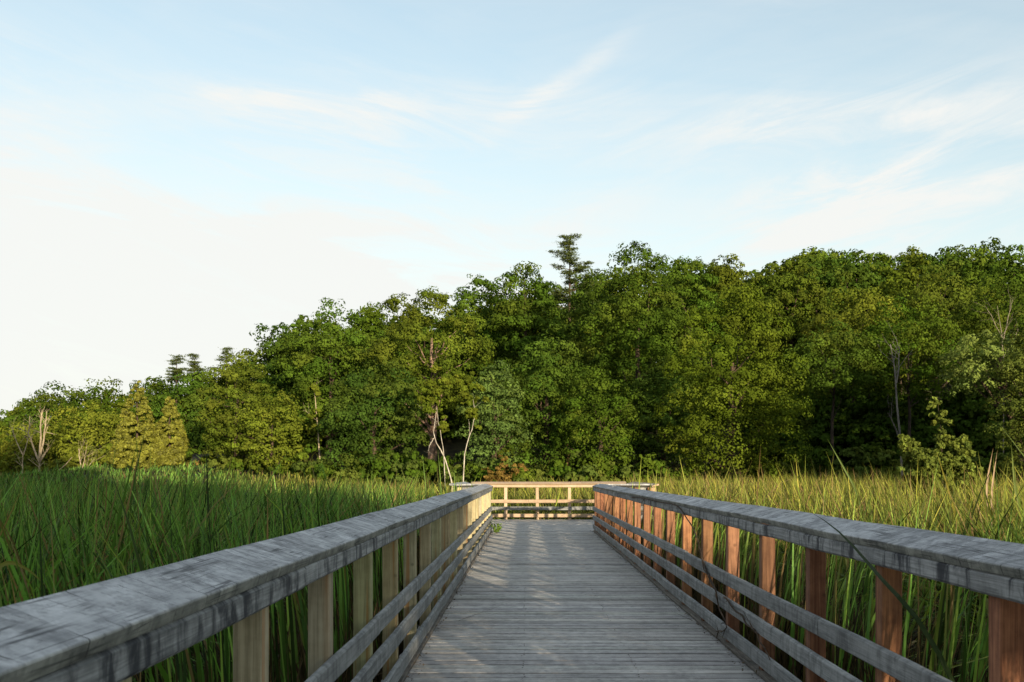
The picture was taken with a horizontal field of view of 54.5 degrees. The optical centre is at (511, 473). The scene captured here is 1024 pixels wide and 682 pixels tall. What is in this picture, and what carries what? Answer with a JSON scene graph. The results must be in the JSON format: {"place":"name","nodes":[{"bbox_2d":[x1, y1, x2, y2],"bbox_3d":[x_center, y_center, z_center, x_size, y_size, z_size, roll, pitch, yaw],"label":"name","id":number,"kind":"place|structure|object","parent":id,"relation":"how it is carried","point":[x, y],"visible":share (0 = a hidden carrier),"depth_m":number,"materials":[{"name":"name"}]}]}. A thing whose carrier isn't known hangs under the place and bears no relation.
{"place":"outdoors","nodes":[
{"label":"outdoors","id":0,"kind":"place"},
{"bbox_2d":[0,0,1023,417],"label":"sky","id":1,"kind":"structure","parent":0,"point":[182,177],"materials":[{"name":"blue"}]},
{"bbox_2d":[5,354,1021,492],"bbox_3d":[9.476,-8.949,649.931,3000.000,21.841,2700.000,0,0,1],"label":"ground","id":2,"kind":"structure","parent":0,"point":[451,446],"depth_m":108.07,"materials":[{"name":"green plant"}]},
{"bbox_2d":[0,409,8,420],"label":"broadleaf tree","id":3,"kind":"object","parent":2,"relation":"on","point":[2,412],"visible":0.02,"depth_m":164.88,"materials":[{"name":"green plant"}]},
{"bbox_2d":[6,418,35,472],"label":"bare tree","id":4,"kind":"object","parent":2,"relation":"on","point":[20,442],"visible":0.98,"depth_m":117.82,"materials":[{"name":"brown wood"}]},
{"bbox_2d":[0,422,57,474],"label":"broadleaf tree","id":5,"kind":"object","parent":2,"relation":"on","point":[8,454],"visible":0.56,"depth_m":133.58,"materials":[{"name":"green plant"}]},
{"bbox_2d":[18,407,52,471],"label":"bare tree","id":6,"kind":"object","parent":2,"relation":"on","point":[39,457],"visible":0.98,"depth_m":116.72,"materials":[{"name":"brown wood"}]},
{"bbox_2d":[22,423,79,471],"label":"broadleaf tree","id":7,"kind":"object","parent":2,"relation":"on","point":[49,459],"visible":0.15,"depth_m":137.08,"materials":[{"name":"green plant"}]},
{"bbox_2d":[3,380,104,463],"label":"broadleaf tree","id":8,"kind":"object","parent":2,"relation":"on","point":[25,403],"visible":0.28,"depth_m":149.34,"materials":[{"name":"green plant"}]},
{"bbox_2d":[37,399,135,461],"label":"broadleaf tree","id":9,"kind":"object","parent":2,"relation":"on","point":[63,440],"visible":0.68,"depth_m":130.72,"materials":[{"name":"green plant"}]},
{"bbox_2d":[78,440,100,467],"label":"bare tree","id":10,"kind":"object","parent":2,"relation":"on","point":[85,456],"visible":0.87,"depth_m":115.56,"materials":[{"name":"brown wood"}]},
{"bbox_2d":[55,376,138,465],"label":"broadleaf tree","id":11,"kind":"object","parent":2,"relation":"on","point":[94,394],"visible":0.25,"depth_m":151.52,"materials":[{"name":"green plant"}]},
{"bbox_2d":[108,380,160,470],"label":"cedar tree","id":12,"kind":"object","parent":2,"relation":"on","point":[123,449],"visible":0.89,"depth_m":106.40,"materials":[{"name":"green plant"}]},
{"bbox_2d":[113,376,168,428],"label":"broadleaf tree","id":13,"kind":"object","parent":2,"relation":"on","point":[148,385],"visible":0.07,"depth_m":156.25,"materials":[{"name":"green plant"}]},
{"bbox_2d":[146,396,191,467],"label":"cedar tree","id":14,"kind":"object","parent":2,"relation":"on","point":[176,449],"visible":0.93,"depth_m":107.52,"materials":[{"name":"green plant"}]},
{"bbox_2d":[164,354,186,419],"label":"pine tree","id":15,"kind":"object","parent":2,"relation":"on","point":[176,370],"visible":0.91,"depth_m":148.55,"materials":[{"name":"green plant"}]},
{"bbox_2d":[145,363,223,447],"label":"broadleaf tree","id":16,"kind":"object","parent":2,"relation":"on","point":[186,391],"visible":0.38,"depth_m":147.63,"materials":[{"name":"green plant"}]},
{"bbox_2d":[183,353,207,453],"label":"pine tree","id":17,"kind":"object","parent":2,"relation":"on","point":[193,364],"visible":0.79,"depth_m":149.30,"materials":[{"name":"green plant"}]},
{"bbox_2d":[208,347,241,397],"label":"pine tree","id":18,"kind":"object","parent":2,"relation":"on","point":[225,352],"visible":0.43,"depth_m":140.20,"materials":[{"name":"green plant"}]},
{"bbox_2d":[193,352,285,472],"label":"broadleaf tree","id":19,"kind":"object","parent":2,"relation":"on","point":[215,420],"visible":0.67,"depth_m":99.50,"materials":[{"name":"green plant"}]},
{"bbox_2d":[223,388,319,478],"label":"broadleaf tree","id":20,"kind":"object","parent":2,"relation":"on","point":[252,445],"visible":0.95,"depth_m":94.17,"materials":[{"name":"green plant"}]},
{"bbox_2d":[236,322,324,408],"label":"broadleaf tree","id":21,"kind":"object","parent":2,"relation":"on","point":[268,349],"visible":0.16,"depth_m":126.31,"materials":[{"name":"green plant"}]},
{"bbox_2d":[305,379,332,458],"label":"pole sapling","id":22,"kind":"object","parent":2,"relation":"on","point":[314,387],"visible":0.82,"depth_m":92.18,"materials":[{"name":"green plant"}]},
{"bbox_2d":[268,297,388,454],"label":"broadleaf tree","id":23,"kind":"object","parent":2,"relation":"on","point":[304,362],"visible":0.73,"depth_m":108.16,"materials":[{"name":"green plant"}]},
{"bbox_2d":[343,302,397,386],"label":"broadleaf tree","id":24,"kind":"object","parent":2,"relation":"on","point":[369,315],"visible":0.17,"depth_m":121.37,"materials":[{"name":"green plant"}]},
{"bbox_2d":[315,358,433,485],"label":"broadleaf tree","id":25,"kind":"object","parent":2,"relation":"on","point":[391,390],"visible":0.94,"depth_m":85.61,"materials":[{"name":"green plant"}]},
{"bbox_2d":[363,285,496,460],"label":"broadleaf tree","id":26,"kind":"object","parent":2,"relation":"on","point":[383,350],"visible":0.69,"depth_m":101.18,"materials":[{"name":"green plant"}]},
{"bbox_2d":[416,365,464,486],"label":"birch tree","id":27,"kind":"object","parent":2,"relation":"on","point":[442,426],"visible":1,"depth_m":75.99,"materials":[{"name":"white plant"}]},
{"bbox_2d":[456,371,489,481],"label":"birch tree","id":28,"kind":"object","parent":2,"relation":"on","point":[471,413],"visible":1,"depth_m":75.88,"materials":[{"name":"green plant"}]},
{"bbox_2d":[434,274,513,380],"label":"broadleaf tree","id":29,"kind":"object","parent":2,"relation":"on","point":[472,298],"visible":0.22,"depth_m":124.31,"materials":[{"name":"green plant"}]},
{"bbox_2d":[454,360,535,474],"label":"broadleaf tree","id":30,"kind":"object","parent":2,"relation":"on","point":[490,449],"visible":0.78,"depth_m":80.26,"materials":[{"name":"green plant"}]},
{"bbox_2d":[481,454,528,490],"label":"shrub","id":31,"kind":"object","parent":2,"relation":"on","point":[500,476],"visible":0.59,"depth_m":76.95,"materials":[{"name":"brown plant"}]},
{"bbox_2d":[0,436,1021,488],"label":"undergrowth","id":32,"kind":"object","parent":2,"relation":"on","point":[411,465],"visible":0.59,"depth_m":82.54,"materials":[{"name":"green plant"}]},
{"bbox_2d":[0,237,1023,470],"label":"woodland","id":33,"kind":"object","parent":2,"relation":"on","point":[893,281],"depth_m":123.18,"materials":[{"name":"green plant"}]},
{"bbox_2d":[0,419,1023,681],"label":"cattails","id":34,"kind":"object","parent":2,"relation":"on","point":[62,531],"visible":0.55,"depth_m":8.63,"materials":[{"name":"green plant"}]},
{"bbox_2d":[0,561,47,587],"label":"cattail leaf","id":35,"kind":"object","parent":34,"relation":"attached to","point":[4,563],"visible":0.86,"depth_m":4.23,"materials":[{"name":"green plant"}]},
{"bbox_2d":[813,513,954,681],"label":"cattail leaf","id":36,"kind":"object","parent":34,"relation":"on","point":[914,615],"visible":1,"depth_m":3.98,"materials":[{"name":"green plant"}]},
{"bbox_2d":[471,261,576,381],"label":"broadleaf tree","id":37,"kind":"object","parent":2,"relation":"on","point":[511,317],"visible":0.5,"depth_m":114.27,"materials":[{"name":"green plant"}]},
{"bbox_2d":[486,333,597,466],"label":"broadleaf tree","id":38,"kind":"object","parent":2,"relation":"on","point":[539,378],"visible":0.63,"depth_m":82.58,"materials":[{"name":"green plant"}]},
{"bbox_2d":[536,233,604,319],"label":"pine tree","id":39,"kind":"object","parent":2,"relation":"on","point":[567,259],"visible":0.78,"depth_m":119.22,"materials":[{"name":"green plant"}]},
{"bbox_2d":[541,268,641,452],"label":"broadleaf tree","id":40,"kind":"object","parent":2,"relation":"on","point":[570,325],"visible":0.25,"depth_m":100.44,"materials":[{"name":"green plant"}]},
{"bbox_2d":[549,363,649,477],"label":"broadleaf tree","id":41,"kind":"object","parent":2,"relation":"on","point":[601,413],"visible":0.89,"depth_m":77.67,"materials":[{"name":"green plant"}]},
{"bbox_2d":[574,240,696,473],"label":"broadleaf tree","id":42,"kind":"object","parent":2,"relation":"on","point":[628,311],"visible":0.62,"depth_m":91.33,"materials":[{"name":"green plant"}]},
{"bbox_2d":[612,357,718,468],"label":"broadleaf tree","id":43,"kind":"object","parent":2,"relation":"on","point":[662,455],"visible":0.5,"depth_m":87.28,"materials":[{"name":"green plant"}]},
{"bbox_2d":[648,255,731,364],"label":"broadleaf tree","id":44,"kind":"object","parent":2,"relation":"on","point":[692,266],"visible":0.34,"depth_m":114.15,"materials":[{"name":"green plant"}]},
{"bbox_2d":[696,253,749,348],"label":"broadleaf tree","id":45,"kind":"object","parent":2,"relation":"on","point":[716,270],"visible":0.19,"depth_m":126.31,"materials":[{"name":"green plant"}]},
{"bbox_2d":[652,282,815,482],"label":"broadleaf tree","id":46,"kind":"object","parent":2,"relation":"on","point":[735,415],"visible":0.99,"depth_m":72.17,"materials":[{"name":"green plant"}]},
{"bbox_2d":[749,257,835,392],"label":"broadleaf tree","id":47,"kind":"object","parent":2,"relation":"on","point":[784,296],"visible":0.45,"depth_m":110.03,"materials":[{"name":"green plant"}]},
{"bbox_2d":[796,248,857,314],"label":"broadleaf tree","id":48,"kind":"object","parent":2,"relation":"on","point":[821,255],"visible":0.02,"depth_m":123.80,"materials":[{"name":"green plant"}]},
{"bbox_2d":[781,318,892,468],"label":"broadleaf tree","id":49,"kind":"object","parent":2,"relation":"on","point":[821,382],"visible":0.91,"depth_m":86.30,"materials":[{"name":"green plant"}]},
{"bbox_2d":[829,442,864,521],"bbox_3d":[4.951,0.677,14.429,0.753,2.351,0.009,0,0,1],"label":"cattail leaf","id":50,"kind":"object","parent":2,"relation":"on","point":[850,479],"visible":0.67,"depth_m":14.43,"materials":[{"name":"green plant"}]},
{"bbox_2d":[797,285,922,422],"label":"broadleaf tree","id":51,"kind":"object","parent":2,"relation":"on","point":[868,301],"visible":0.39,"depth_m":96.82,"materials":[{"name":"green plant"}]},
{"bbox_2d":[735,374,1023,470],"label":"understory","id":52,"kind":"object","parent":2,"relation":"on","point":[870,428],"visible":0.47,"depth_m":93.07,"materials":[{"name":"green plant"}]},
{"bbox_2d":[880,323,913,482],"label":"dead snag","id":53,"kind":"object","parent":2,"relation":"on","point":[898,432],"visible":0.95,"depth_m":69.60,"materials":[{"name":"grey wood"}]},
{"bbox_2d":[842,291,974,437],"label":"broadleaf tree","id":54,"kind":"object","parent":2,"relation":"on","point":[929,374],"visible":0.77,"depth_m":88.39,"materials":[{"name":"green plant"}]},
{"bbox_2d":[896,396,985,505],"bbox_3d":[12.759,-0.144,29.857,2.557,4.312,2.334,0,0,1],"label":"leafy sapling","id":55,"kind":"object","parent":2,"relation":"on","point":[958,453],"visible":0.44,"depth_m":29.60,"materials":[{"name":"green plant"}]},
{"bbox_2d":[888,263,1002,398],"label":"broadleaf tree","id":56,"kind":"object","parent":2,"relation":"on","point":[964,293],"visible":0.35,"depth_m":105.32,"materials":[{"name":"green plant"}]},
{"bbox_2d":[935,329,1023,477],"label":"broadleaf tree","id":57,"kind":"object","parent":2,"relation":"on","point":[972,372],"visible":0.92,"depth_m":51.34,"materials":[{"name":"green plant"}]},
{"bbox_2d":[948,275,1023,406],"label":"broadleaf tree","id":58,"kind":"object","parent":2,"relation":"on","point":[974,329],"visible":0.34,"depth_m":94.63,"materials":[{"name":"green plant"}]},
{"bbox_2d":[986,451,996,527],"bbox_3d":[6.226,0.763,12.961,0.156,2.174,0.107,0,0,1],"label":"reed stalk","id":59,"kind":"object","parent":2,"relation":"on","point":[992,484],"visible":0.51,"depth_m":12.91,"materials":[{"name":"beige plant"}]},
{"bbox_2d":[975,291,1017,452],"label":"bare branch tree","id":60,"kind":"object","parent":2,"relation":"on","point":[1001,335],"visible":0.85,"depth_m":88.33,"materials":[{"name":"grey plant"}]},
{"bbox_2d":[980,305,1023,485],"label":"broadleaf tree","id":61,"kind":"object","parent":2,"relation":"on","point":[1018,433],"visible":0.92,"depth_m":49.65,"materials":[{"name":"green plant"}]},
{"bbox_2d":[1011,444,1022,511],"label":"cattail leaf","id":62,"kind":"object","parent":2,"relation":"on","point":[1015,487],"visible":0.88,"depth_m":11.92,"materials":[{"name":"plant"}]},
{"bbox_2d":[381,519,777,681],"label":"boardwalk","id":63,"kind":"structure","parent":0,"point":[573,600],"depth_m":8.87,"materials":[{"name":"grey wood"}]},
{"bbox_2d":[0,484,492,681],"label":"railing","id":64,"kind":"object","parent":63,"relation":"attached to","point":[125,628],"visible":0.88,"depth_m":3.10,"materials":[{"name":"beige wood"}]},
{"bbox_2d":[456,484,481,490],"bbox_3d":[-0.915,1.171,23.026,0.735,1.859,0.190,0,0,1],"label":"railing","id":65,"kind":"object","parent":64,"relation":"attached to","point":[465,486],"visible":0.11,"depth_m":22.95,"materials":[{"name":"beige wood"}]},
{"bbox_2d":[449,482,470,491],"bbox_3d":[-1.331,1.169,26.022,0.195,1.862,5.596,0,0,1],"label":"railing","id":66,"kind":"object","parent":63,"relation":"attached to","point":[452,488],"visible":0.08,"depth_m":23.72,"materials":[{"name":"beige wood"}]},
{"bbox_2d":[491,522,501,532],"bbox_3d":[-0.349,1.213,22.202,0.272,0.277,0.278,0,0,1],"label":"weed","id":67,"kind":"object","parent":63,"relation":"on","point":[498,529],"visible":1,"depth_m":22.19,"materials":[{"name":"green plant"}]},
{"bbox_2d":[472,481,625,519],"bbox_3d":[1.063,1.169,28.979,4.521,1.861,0.192,0,0,1],"label":"railing","id":68,"kind":"object","parent":63,"relation":"attached to","point":[537,501],"visible":0.47,"depth_m":28.90,"materials":[{"name":"brown wood"}]},
{"bbox_2d":[406,530,756,680],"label":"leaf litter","id":69,"kind":"object","parent":63,"relation":"on","point":[620,557],"visible":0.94,"depth_m":8.93,"materials":[{"name":"brown plant"}]},
{"bbox_2d":[627,482,658,517],"bbox_3d":[3.368,1.169,25.954,0.195,1.862,5.596,0,0,1],"label":"railing","id":70,"kind":"object","parent":63,"relation":"attached to","point":[654,484],"visible":0.18,"depth_m":24.94,"materials":[{"name":"brown wood"}]},
{"bbox_2d":[592,484,1023,681],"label":"railing","id":71,"kind":"object","parent":63,"relation":"attached to","point":[992,569],"visible":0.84,"depth_m":5.53,"materials":[{"name":"grey wood"}]},
{"bbox_2d":[597,484,652,527],"bbox_3d":[2.601,1.171,22.975,1.265,1.858,0.192,0,0,1],"label":"railing","id":72,"kind":"object","parent":71,"relation":"attached to","point":[646,486],"visible":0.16,"depth_m":22.93,"materials":[{"name":"beige wood"}]},
{"bbox_2d":[631,497,716,590],"bbox_3d":[1.669,0.626,11.162,0.037,0.630,6.411,0,0,1],"label":"dead vine","id":73,"kind":"object","parent":71,"relation":"attached to","point":[690,524],"visible":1,"depth_m":9.31,"materials":[{"name":"brown plant"}]},
{"bbox_2d":[701,558,726,637],"bbox_3d":[1.624,1.026,8.077,0.038,0.586,1.073,0,0,1],"label":"dead vine","id":74,"kind":"object","parent":71,"relation":"attached to","point":[716,595],"visible":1,"depth_m":7.92,"materials":[{"name":"brown plant"}]},
{"bbox_2d":[723,597,770,659],"bbox_3d":[1.610,1.055,6.921,0.032,0.224,1.438,0,0,1],"label":"dead vine","id":75,"kind":"object","parent":71,"relation":"attached to","point":[737,612],"visible":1,"depth_m":6.78,"materials":[{"name":"brown plant"}]}
]}

